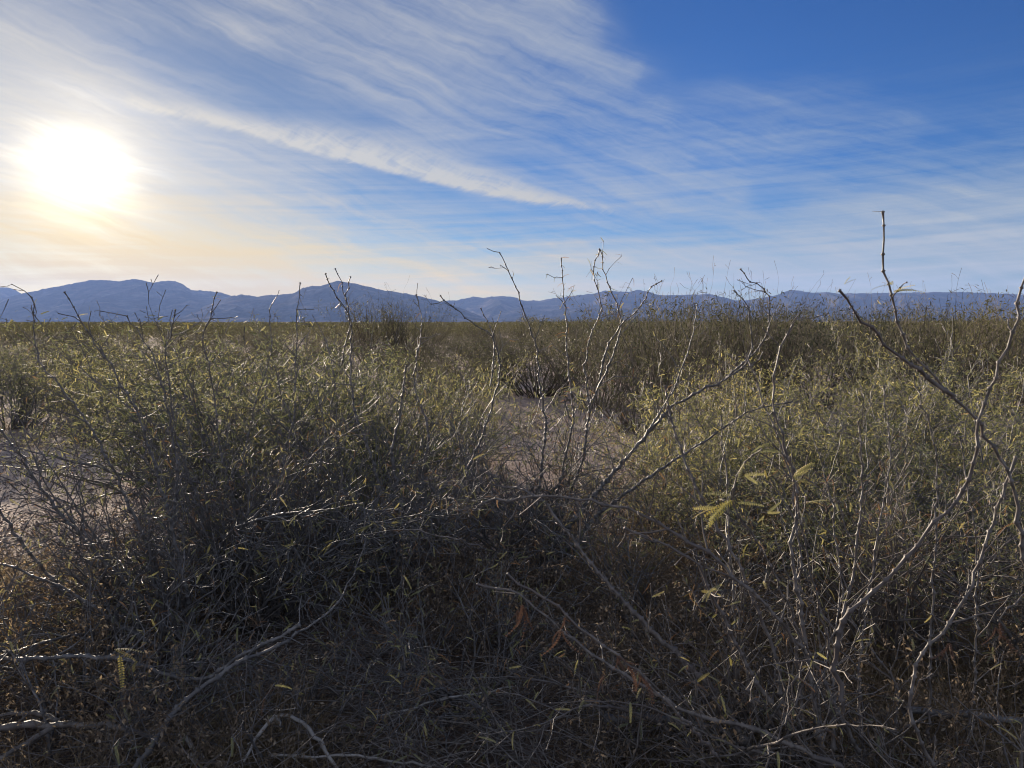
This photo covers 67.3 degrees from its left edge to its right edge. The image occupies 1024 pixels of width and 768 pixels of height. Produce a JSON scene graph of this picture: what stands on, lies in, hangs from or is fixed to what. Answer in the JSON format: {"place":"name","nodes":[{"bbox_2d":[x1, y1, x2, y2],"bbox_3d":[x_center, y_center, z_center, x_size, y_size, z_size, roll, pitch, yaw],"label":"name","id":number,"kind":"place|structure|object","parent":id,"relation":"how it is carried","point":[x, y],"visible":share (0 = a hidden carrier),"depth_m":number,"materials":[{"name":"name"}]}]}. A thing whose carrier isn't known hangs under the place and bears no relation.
{"place":"outdoors","nodes":[
{"label":"outdoors","id":0,"kind":"place"},
{"bbox_2d":[0,287,20,299],"bbox_3d":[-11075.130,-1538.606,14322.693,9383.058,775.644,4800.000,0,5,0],"label":"mountain range","id":1,"kind":"structure","parent":0,"point":[5,292],"depth_m":14579.35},
{"bbox_2d":[0,279,229,321],"bbox_3d":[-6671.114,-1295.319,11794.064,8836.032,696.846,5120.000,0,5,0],"label":"mountain range","id":2,"kind":"structure","parent":0,"point":[129,298],"depth_m":11102.04,"materials":[{"name":"stone"}]},
{"bbox_2d":[169,281,491,321],"bbox_3d":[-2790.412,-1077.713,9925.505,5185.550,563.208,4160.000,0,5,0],"label":"mountain range","id":3,"kind":"structure","parent":0,"point":[241,306],"depth_m":9193.51,"materials":[{"name":"stone"}]},
{"bbox_2d":[0,322,1023,767],"bbox_3d":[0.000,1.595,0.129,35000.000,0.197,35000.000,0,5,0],"label":"ground","id":4,"kind":"structure","parent":0,"point":[524,398],"depth_m":6.08,"materials":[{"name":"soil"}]},
{"bbox_2d":[0,320,120,399],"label":"scrub bush","id":5,"kind":"object","parent":4,"relation":"on","point":[34,361],"visible":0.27,"depth_m":15.99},
{"bbox_2d":[0,326,132,429],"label":"mesquite bush","id":6,"kind":"object","parent":4,"relation":"on","point":[20,384],"visible":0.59,"depth_m":11.32,"materials":[{"name":"green plant"}]},
{"bbox_2d":[0,523,167,749],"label":"bare mesquite shrub","id":7,"kind":"object","parent":4,"relation":"on","point":[20,593],"visible":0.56,"depth_m":3.11,"materials":[{"name":"grey plant"}]},
{"bbox_2d":[14,332,159,372],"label":"scrub bush","id":8,"kind":"object","parent":4,"relation":"on","point":[91,351],"visible":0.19,"depth_m":22.00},
{"bbox_2d":[0,321,193,415],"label":"mesquite bush","id":9,"kind":"object","parent":4,"relation":"on","point":[72,365],"visible":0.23,"depth_m":13.73,"materials":[{"name":"green plant"}]},
{"bbox_2d":[0,347,215,442],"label":"mesquite bush","id":10,"kind":"object","parent":4,"relation":"on","point":[71,409],"visible":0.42,"depth_m":10.41,"materials":[{"name":"green plant"}]},
{"bbox_2d":[37,341,180,407],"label":"scrub bush","id":11,"kind":"object","parent":4,"relation":"on","point":[100,368],"visible":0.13,"depth_m":14.66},
{"bbox_2d":[99,332,178,353],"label":"scrub bush","id":12,"kind":"object","parent":4,"relation":"on","point":[141,341],"visible":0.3,"depth_m":34.06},
{"bbox_2d":[95,337,200,367],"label":"scrub bush","id":13,"kind":"object","parent":4,"relation":"on","point":[160,349],"visible":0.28,"depth_m":27.09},
{"bbox_2d":[106,338,215,377],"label":"scrub bush","id":14,"kind":"object","parent":4,"relation":"on","point":[168,353],"visible":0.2,"depth_m":21.78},
{"bbox_2d":[61,325,270,417],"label":"scrub bush","id":15,"kind":"object","parent":4,"relation":"on","point":[193,352],"visible":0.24,"depth_m":12.89,"materials":[{"name":"plant"}]},
{"bbox_2d":[121,341,217,385],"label":"scrub bush","id":16,"kind":"object","parent":4,"relation":"on","point":[178,355],"visible":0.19,"depth_m":19.89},
{"bbox_2d":[141,322,208,350],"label":"scrub bush","id":17,"kind":"object","parent":4,"relation":"on","point":[173,335],"visible":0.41,"depth_m":42.50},
{"bbox_2d":[0,335,362,542],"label":"mesquite bush","id":18,"kind":"object","parent":4,"relation":"on","point":[90,481],"visible":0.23,"depth_m":6.50,"materials":[{"name":"green plant"}]},
{"bbox_2d":[0,521,366,767],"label":"bare mesquite shrub","id":19,"kind":"object","parent":4,"relation":"on","point":[220,672],"visible":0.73,"depth_m":2.81,"materials":[{"name":"plant"}]},
{"bbox_2d":[0,284,396,732],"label":"bare mesquite shrub","id":20,"kind":"object","parent":4,"relation":"on","point":[91,548],"visible":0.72,"depth_m":3.42,"materials":[{"name":"grey plant"}]},
{"bbox_2d":[150,338,246,391],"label":"scrub bush","id":21,"kind":"object","parent":4,"relation":"on","point":[242,358],"visible":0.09,"depth_m":17.82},
{"bbox_2d":[15,300,385,492],"bbox_3d":[-2.932,0.100,7.564,3.275,1.782,4.051,-2,5,-19],"label":"mesquite bush","id":22,"kind":"object","parent":4,"relation":"on","point":[150,371],"visible":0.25,"depth_m":7.12,"materials":[{"name":"green plant"}]},
{"bbox_2d":[167,323,250,353],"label":"scrub bush","id":23,"kind":"object","parent":4,"relation":"on","point":[211,333],"visible":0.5,"depth_m":36.82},
{"bbox_2d":[188,331,277,367],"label":"scrub bush","id":24,"kind":"object","parent":4,"relation":"on","point":[231,344],"visible":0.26,"depth_m":23.41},
{"bbox_2d":[177,335,317,399],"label":"scrub bush","id":25,"kind":"object","parent":4,"relation":"on","point":[251,368],"visible":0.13,"depth_m":15.78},
{"bbox_2d":[42,591,458,767],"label":"bare mesquite shrub","id":26,"kind":"object","parent":4,"relation":"on","point":[320,677],"visible":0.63,"depth_m":2.80,"materials":[{"name":"plant"}]},
{"bbox_2d":[222,321,288,353],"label":"scrub bush","id":27,"kind":"object","parent":4,"relation":"on","point":[257,336],"visible":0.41,"depth_m":37.07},
{"bbox_2d":[143,333,378,418],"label":"scrub bush","id":28,"kind":"object","parent":4,"relation":"on","point":[269,372],"visible":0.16,"depth_m":12.45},
{"bbox_2d":[207,336,319,377],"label":"scrub bush","id":29,"kind":"object","parent":4,"relation":"on","point":[261,353],"visible":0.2,"depth_m":21.87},
{"bbox_2d":[232,332,300,357],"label":"scrub bush","id":30,"kind":"object","parent":4,"relation":"on","point":[270,345],"visible":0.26,"depth_m":33.82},
{"bbox_2d":[87,282,507,703],"bbox_3d":[-1.132,0.635,4.094,2.232,2.343,2.557,0,5,0],"label":"bare mesquite shrub","id":31,"kind":"object","parent":4,"relation":"on","point":[278,534],"visible":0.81,"depth_m":3.81,"materials":[{"name":"grey plant"}]},
{"bbox_2d":[0,275,601,566],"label":"mesquite bush","id":32,"kind":"object","parent":4,"relation":"on","point":[195,425],"visible":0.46,"depth_m":5.41,"materials":[{"name":"green plant"}]},
{"bbox_2d":[258,323,348,363],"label":"scrub bush","id":33,"kind":"object","parent":4,"relation":"on","point":[309,341],"visible":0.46,"depth_m":29.92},
{"bbox_2d":[234,343,390,390],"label":"scrub bush","id":34,"kind":"object","parent":4,"relation":"on","point":[310,361],"visible":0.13,"depth_m":18.83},
{"bbox_2d":[280,338,398,378],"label":"scrub bush","id":35,"kind":"object","parent":4,"relation":"on","point":[351,359],"visible":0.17,"depth_m":20.98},
{"bbox_2d":[124,336,570,550],"bbox_3d":[-1.172,0.409,5.800,2.393,1.537,2.960,3,5,33],"label":"mesquite bush","id":36,"kind":"object","parent":4,"relation":"on","point":[374,441],"visible":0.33,"depth_m":5.67,"materials":[{"name":"green plant"}]},
{"bbox_2d":[193,293,521,473],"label":"mesquite bush","id":37,"kind":"object","parent":4,"relation":"on","point":[370,364],"visible":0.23,"depth_m":8.15,"materials":[{"name":"green plant"}]},
{"bbox_2d":[300,332,435,395],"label":"scrub bush","id":38,"kind":"object","parent":4,"relation":"on","point":[360,363],"visible":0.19,"depth_m":17.02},
{"bbox_2d":[301,279,440,368],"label":"scrub bush","id":39,"kind":"object","parent":4,"relation":"on","point":[359,330],"visible":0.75,"depth_m":25.69,"materials":[{"name":"plant"}]},
{"bbox_2d":[214,324,559,511],"bbox_3d":[-1.146,0.276,7.017,2.805,1.648,2.267,2,5,20],"label":"mesquite bush","id":40,"kind":"object","parent":4,"relation":"on","point":[415,401],"visible":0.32,"depth_m":6.78,"materials":[{"name":"green plant"}]},
{"bbox_2d":[120,268,653,692],"bbox_3d":[-0.520,0.437,4.276,2.767,2.141,2.494,-4,6,-40],"label":"bare mesquite shrub","id":41,"kind":"object","parent":4,"relation":"on","point":[440,523],"visible":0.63,"depth_m":4.28,"materials":[{"name":"plant"}]},
{"bbox_2d":[359,288,462,366],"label":"scrub bush","id":42,"kind":"object","parent":4,"relation":"on","point":[402,335],"visible":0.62,"depth_m":26.75,"materials":[{"name":"plant"}]},
{"bbox_2d":[363,336,459,372],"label":"scrub bush","id":43,"kind":"object","parent":4,"relation":"on","point":[412,352],"visible":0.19,"depth_m":24.02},
{"bbox_2d":[361,334,472,386],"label":"scrub bush","id":44,"kind":"object","parent":4,"relation":"on","point":[400,351],"visible":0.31,"depth_m":18.57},
{"bbox_2d":[241,512,612,767],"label":"bare mesquite shrub","id":45,"kind":"object","parent":4,"relation":"on","point":[499,635],"visible":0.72,"depth_m":3.24,"materials":[{"name":"plant"}]},
{"bbox_2d":[332,338,521,406],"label":"scrub bush","id":46,"kind":"object","parent":4,"relation":"on","point":[474,368],"visible":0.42,"depth_m":14.68,"materials":[{"name":"plant"}]},
{"bbox_2d":[368,334,490,378],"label":"scrub bush","id":47,"kind":"object","parent":4,"relation":"on","point":[453,349],"visible":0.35,"depth_m":21.93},
{"bbox_2d":[380,340,530,423],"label":"scrub bush","id":48,"kind":"object","parent":4,"relation":"on","point":[441,370],"visible":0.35,"depth_m":12.49,"materials":[{"name":"plant"}]},
{"bbox_2d":[358,331,587,468],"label":"mesquite bush","id":49,"kind":"object","parent":4,"relation":"on","point":[483,401],"visible":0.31,"depth_m":8.72,"materials":[{"name":"green plant"}]},
{"bbox_2d":[421,327,549,380],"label":"scrub bush","id":50,"kind":"object","parent":4,"relation":"on","point":[488,350],"visible":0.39,"depth_m":20.69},
{"bbox_2d":[405,322,569,394],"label":"scrub bush","id":51,"kind":"object","parent":4,"relation":"on","point":[465,343],"visible":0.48,"depth_m":16.72,"materials":[{"name":"plant"}]},
{"bbox_2d":[430,328,550,370],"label":"scrub bush","id":52,"kind":"object","parent":4,"relation":"on","point":[492,345],"visible":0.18,"depth_m":24.32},
{"bbox_2d":[0,315,1022,340],"bbox_3d":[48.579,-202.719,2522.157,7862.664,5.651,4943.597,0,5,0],"label":"distant scrub","id":53,"kind":"object","parent":4,"relation":"on","point":[61,325],"visible":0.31,"depth_m":79.78,"materials":[{"name":"green plant"}]},
{"bbox_2d":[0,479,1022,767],"bbox_3d":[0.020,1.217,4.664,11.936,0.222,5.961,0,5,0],"label":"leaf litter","id":54,"kind":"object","parent":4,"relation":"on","point":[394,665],"visible":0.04,"depth_m":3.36,"materials":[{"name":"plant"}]},
{"bbox_2d":[460,332,562,365],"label":"scrub bush","id":55,"kind":"object","parent":4,"relation":"on","point":[514,348],"visible":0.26,"depth_m":27.33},
{"bbox_2d":[0,468,1023,767],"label":"fallen twigs","id":56,"kind":"object","parent":4,"relation":"on","point":[408,740],"depth_m":2.95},
{"bbox_2d":[243,713,337,767],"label":"fallen branch","id":57,"kind":"object","parent":56,"relation":"on","point":[296,719],"visible":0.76,"depth_m":2.59,"materials":[{"name":"grey wood"}]},
{"bbox_2d":[271,746,431,767],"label":"fallen branch","id":58,"kind":"object","parent":56,"relation":"on","point":[361,756],"visible":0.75,"depth_m":2.55,"materials":[{"name":"grey wood"}]},
{"bbox_2d":[369,671,512,718],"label":"fallen branch","id":59,"kind":"object","parent":56,"relation":"on","point":[432,701],"visible":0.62,"depth_m":2.87,"materials":[{"name":"grey wood"}]},
{"bbox_2d":[501,318,540,342],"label":"scrub bush","id":60,"kind":"object","parent":4,"relation":"on","point":[521,334],"visible":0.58,"depth_m":59.11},
{"bbox_2d":[441,318,617,398],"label":"scrub bush","id":61,"kind":"object","parent":4,"relation":"on","point":[549,390],"visible":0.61,"depth_m":16.30,"materials":[{"name":"plant"}]},
{"bbox_2d":[325,619,808,767],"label":"bare mesquite shrub","id":62,"kind":"object","parent":4,"relation":"on","point":[639,728],"visible":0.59,"depth_m":2.65,"materials":[{"name":"grey plant"}]},
{"bbox_2d":[543,329,612,366],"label":"scrub bush","id":63,"kind":"object","parent":4,"relation":"on","point":[569,346],"visible":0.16,"depth_m":27.32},
{"bbox_2d":[511,318,650,385],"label":"scrub bush","id":64,"kind":"object","parent":4,"relation":"on","point":[564,352],"visible":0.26,"depth_m":19.89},
{"bbox_2d":[452,407,737,568],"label":"bare mesquite shrub","id":65,"kind":"object","parent":4,"relation":"on","point":[639,495],"visible":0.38,"depth_m":5.01,"materials":[{"name":"green plant"}]},
{"bbox_2d":[554,304,646,376],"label":"scrub bush","id":66,"kind":"object","parent":4,"relation":"on","point":[600,341],"visible":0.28,"depth_m":21.88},
{"bbox_2d":[517,291,686,410],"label":"scrub bush","id":67,"kind":"object","parent":4,"relation":"on","point":[584,376],"visible":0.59,"depth_m":14.47,"materials":[{"name":"plant"}]},
{"bbox_2d":[403,238,806,640],"bbox_3d":[0.379,0.243,4.600,1.970,2.162,2.689,-1,5,-17],"label":"bare mesquite shrub","id":68,"kind":"object","parent":4,"relation":"on","point":[554,540],"visible":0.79,"depth_m":4.48,"materials":[{"name":"grey plant"}]},
{"bbox_2d":[574,319,668,369],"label":"scrub bush","id":69,"kind":"object","parent":4,"relation":"on","point":[623,341],"visible":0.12,"depth_m":24.62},
{"bbox_2d":[550,327,720,434],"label":"scrub bush","id":70,"kind":"object","parent":4,"relation":"on","point":[618,405],"visible":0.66,"depth_m":11.48,"materials":[{"name":"plant"}]},
{"bbox_2d":[568,256,745,416],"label":"scrub bush","id":71,"kind":"object","parent":4,"relation":"on","point":[639,375],"visible":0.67,"depth_m":13.35,"materials":[{"name":"plant"}]},
{"bbox_2d":[585,294,743,397],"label":"scrub bush","id":72,"kind":"object","parent":4,"relation":"on","point":[660,349],"visible":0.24,"depth_m":16.51,"materials":[{"name":"plant"}]},
{"bbox_2d":[491,476,852,654],"bbox_3d":[0.780,0.952,3.865,1.392,0.916,1.478,-3,6,-35],"label":"bare mesquite shrub","id":73,"kind":"object","parent":4,"relation":"on","point":[655,558],"visible":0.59,"depth_m":3.84,"materials":[{"name":"brown plant"}]},
{"bbox_2d":[611,278,751,389],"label":"scrub bush","id":74,"kind":"object","parent":4,"relation":"on","point":[681,331],"visible":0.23,"depth_m":18.56,"materials":[{"name":"plant"}]},
{"bbox_2d":[517,399,853,554],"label":"mesquite bush","id":75,"kind":"object","parent":4,"relation":"on","point":[687,444],"visible":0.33,"depth_m":5.96,"materials":[{"name":"green plant"}]},
{"bbox_2d":[623,313,753,379],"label":"scrub bush","id":76,"kind":"object","parent":4,"relation":"on","point":[688,345],"visible":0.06,"depth_m":20.63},
{"bbox_2d":[390,309,1016,767],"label":"bare mesquite shrub","id":77,"kind":"object","parent":4,"relation":"on","point":[820,759],"visible":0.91,"depth_m":2.42,"materials":[{"name":"grey plant"}]},
{"bbox_2d":[603,263,814,412],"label":"scrub bush","id":78,"kind":"object","parent":4,"relation":"on","point":[727,334],"visible":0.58,"depth_m":13.97,"materials":[{"name":"plant"}]},
{"bbox_2d":[502,348,937,508],"bbox_3d":[1.721,0.613,7.448,4.322,1.885,3.464,4,6,38],"label":"mesquite bush","id":79,"kind":"object","parent":4,"relation":"on","point":[709,414],"visible":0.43,"depth_m":7.01,"materials":[{"name":"green plant"}]},
{"bbox_2d":[698,293,802,375],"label":"scrub bush","id":80,"kind":"object","parent":4,"relation":"on","point":[748,332],"visible":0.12,"depth_m":22.90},
{"bbox_2d":[660,261,852,402],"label":"scrub bush","id":81,"kind":"object","parent":4,"relation":"on","point":[770,342],"visible":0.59,"depth_m":14.70,"materials":[{"name":"plant"}]},
{"bbox_2d":[707,291,857,390],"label":"scrub bush","id":82,"kind":"object","parent":4,"relation":"on","point":[784,344],"visible":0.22,"depth_m":18.01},
{"bbox_2d":[635,334,929,462],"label":"mesquite bush","id":83,"kind":"object","parent":4,"relation":"on","point":[740,388],"visible":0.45,"depth_m":8.96,"materials":[{"name":"green plant"}]},
{"bbox_2d":[552,394,1022,594],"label":"mesquite bush","id":84,"kind":"object","parent":4,"relation":"on","point":[686,511],"visible":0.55,"depth_m":4.93,"materials":[{"name":"green plant"}]},
{"bbox_2d":[732,283,859,378],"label":"scrub bush","id":85,"kind":"object","parent":4,"relation":"on","point":[798,330],"visible":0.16,"depth_m":20.26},
{"bbox_2d":[712,282,895,413],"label":"scrub bush","id":86,"kind":"object","parent":4,"relation":"on","point":[827,335],"visible":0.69,"depth_m":13.19,"materials":[{"name":"plant"}]},
{"bbox_2d":[620,326,1023,564],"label":"mesquite bush","id":87,"kind":"object","parent":4,"relation":"on","point":[918,418],"visible":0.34,"depth_m":6.21,"materials":[{"name":"green plant"}]},
{"bbox_2d":[647,394,1023,604],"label":"mesquite bush","id":88,"kind":"object","parent":4,"relation":"on","point":[920,466],"visible":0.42,"depth_m":4.74,"materials":[{"name":"green plant"}]},
{"bbox_2d":[710,409,1023,678],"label":"bare mesquite shrub","id":89,"kind":"object","parent":4,"relation":"on","point":[884,616],"visible":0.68,"depth_m":3.44,"materials":[{"name":"grey plant"}]},
{"bbox_2d":[821,300,918,378],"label":"scrub bush","id":90,"kind":"object","parent":4,"relation":"on","point":[871,336],"visible":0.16,"depth_m":20.86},
{"bbox_2d":[779,276,966,400],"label":"scrub bush","id":91,"kind":"object","parent":4,"relation":"on","point":[898,337],"visible":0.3,"depth_m":15.16,"materials":[{"name":"plant"}]},
{"bbox_2d":[815,296,930,385],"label":"scrub bush","id":92,"kind":"object","parent":4,"relation":"on","point":[893,326],"visible":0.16,"depth_m":18.82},
{"bbox_2d":[772,336,1023,524],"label":"mesquite bush","id":93,"kind":"object","parent":4,"relation":"on","point":[938,424],"visible":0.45,"depth_m":6.67,"materials":[{"name":"green plant"}]},
{"bbox_2d":[785,651,1014,767],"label":"bare mesquite shrub","id":94,"kind":"object","parent":4,"relation":"on","point":[961,751],"visible":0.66,"depth_m":2.35,"materials":[{"name":"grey plant"}]},
{"bbox_2d":[784,352,1023,601],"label":"mesquite bush","id":95,"kind":"object","parent":4,"relation":"on","point":[1014,426],"visible":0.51,"depth_m":5.25,"materials":[{"name":"green plant"}]},
{"bbox_2d":[795,211,1023,767],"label":"bare mesquite shrub","id":96,"kind":"object","parent":4,"relation":"on","point":[906,557],"visible":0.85,"depth_m":1.97,"materials":[{"name":"grey plant"}]},
{"bbox_2d":[797,296,1023,458],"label":"mesquite bush","id":97,"kind":"object","parent":4,"relation":"on","point":[890,377],"visible":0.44,"depth_m":9.58,"materials":[{"name":"green plant"}]},
{"bbox_2d":[803,268,1023,418],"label":"scrub bush","id":98,"kind":"object","parent":4,"relation":"on","point":[943,353],"visible":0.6,"depth_m":12.41,"materials":[{"name":"plant"}]},
{"bbox_2d":[808,443,1023,706],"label":"bare mesquite shrub","id":99,"kind":"object","parent":4,"relation":"on","point":[1016,583],"visible":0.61,"depth_m":3.34,"materials":[{"name":"grey plant"}]},
{"bbox_2d":[880,318,995,376],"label":"scrub bush","id":100,"kind":"object","parent":4,"relation":"on","point":[936,346],"visible":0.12,"depth_m":21.65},
{"bbox_2d":[857,281,1023,418],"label":"scrub bush","id":101,"kind":"object","parent":4,"relation":"on","point":[1021,366],"visible":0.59,"depth_m":13.09,"materials":[{"name":"plant"}]},
{"bbox_2d":[876,288,1023,392],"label":"scrub bush","id":102,"kind":"object","parent":4,"relation":"on","point":[972,320],"visible":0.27,"depth_m":17.18,"materials":[{"name":"plant"}]},
{"bbox_2d":[901,706,1022,723],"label":"fallen branch","id":103,"kind":"object","parent":4,"relation":"on","point":[919,711],"visible":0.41,"depth_m":2.74,"materials":[{"name":"wood"}]},
{"bbox_2d":[916,320,1023,387],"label":"scrub bush","id":104,"kind":"object","parent":4,"relation":"on","point":[980,349],"visible":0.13,"depth_m":19.10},
{"bbox_2d":[932,293,1023,403],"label":"scrub bush","id":105,"kind":"object","parent":4,"relation":"on","point":[1018,337],"visible":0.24,"depth_m":14.87,"materials":[{"name":"plant"}]},
{"bbox_2d":[0,398,1023,767],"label":"dry grass","id":106,"kind":"structure","parent":0,"point":[812,634],"depth_m":3.16,"materials":[{"name":"plant"}]},
{"bbox_2d":[0,0,1023,300],"label":"sky","id":107,"kind":"structure","parent":0,"point":[257,148],"materials":[{"name":"blue"}]},
{"bbox_2d":[440,290,1023,318],"bbox_3d":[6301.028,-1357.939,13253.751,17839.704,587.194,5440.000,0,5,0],"label":"mountain range","id":108,"kind":"structure","parent":0,"point":[491,306],"depth_m":13105.18,"materials":[{"name":"stone"}]},
{"bbox_2d":[487,303,1023,321],"bbox_3d":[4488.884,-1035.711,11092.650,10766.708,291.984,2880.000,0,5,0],"label":"mountain range","id":109,"kind":"structure","parent":0,"point":[514,315],"depth_m":10714.05,"materials":[{"name":"stone"}]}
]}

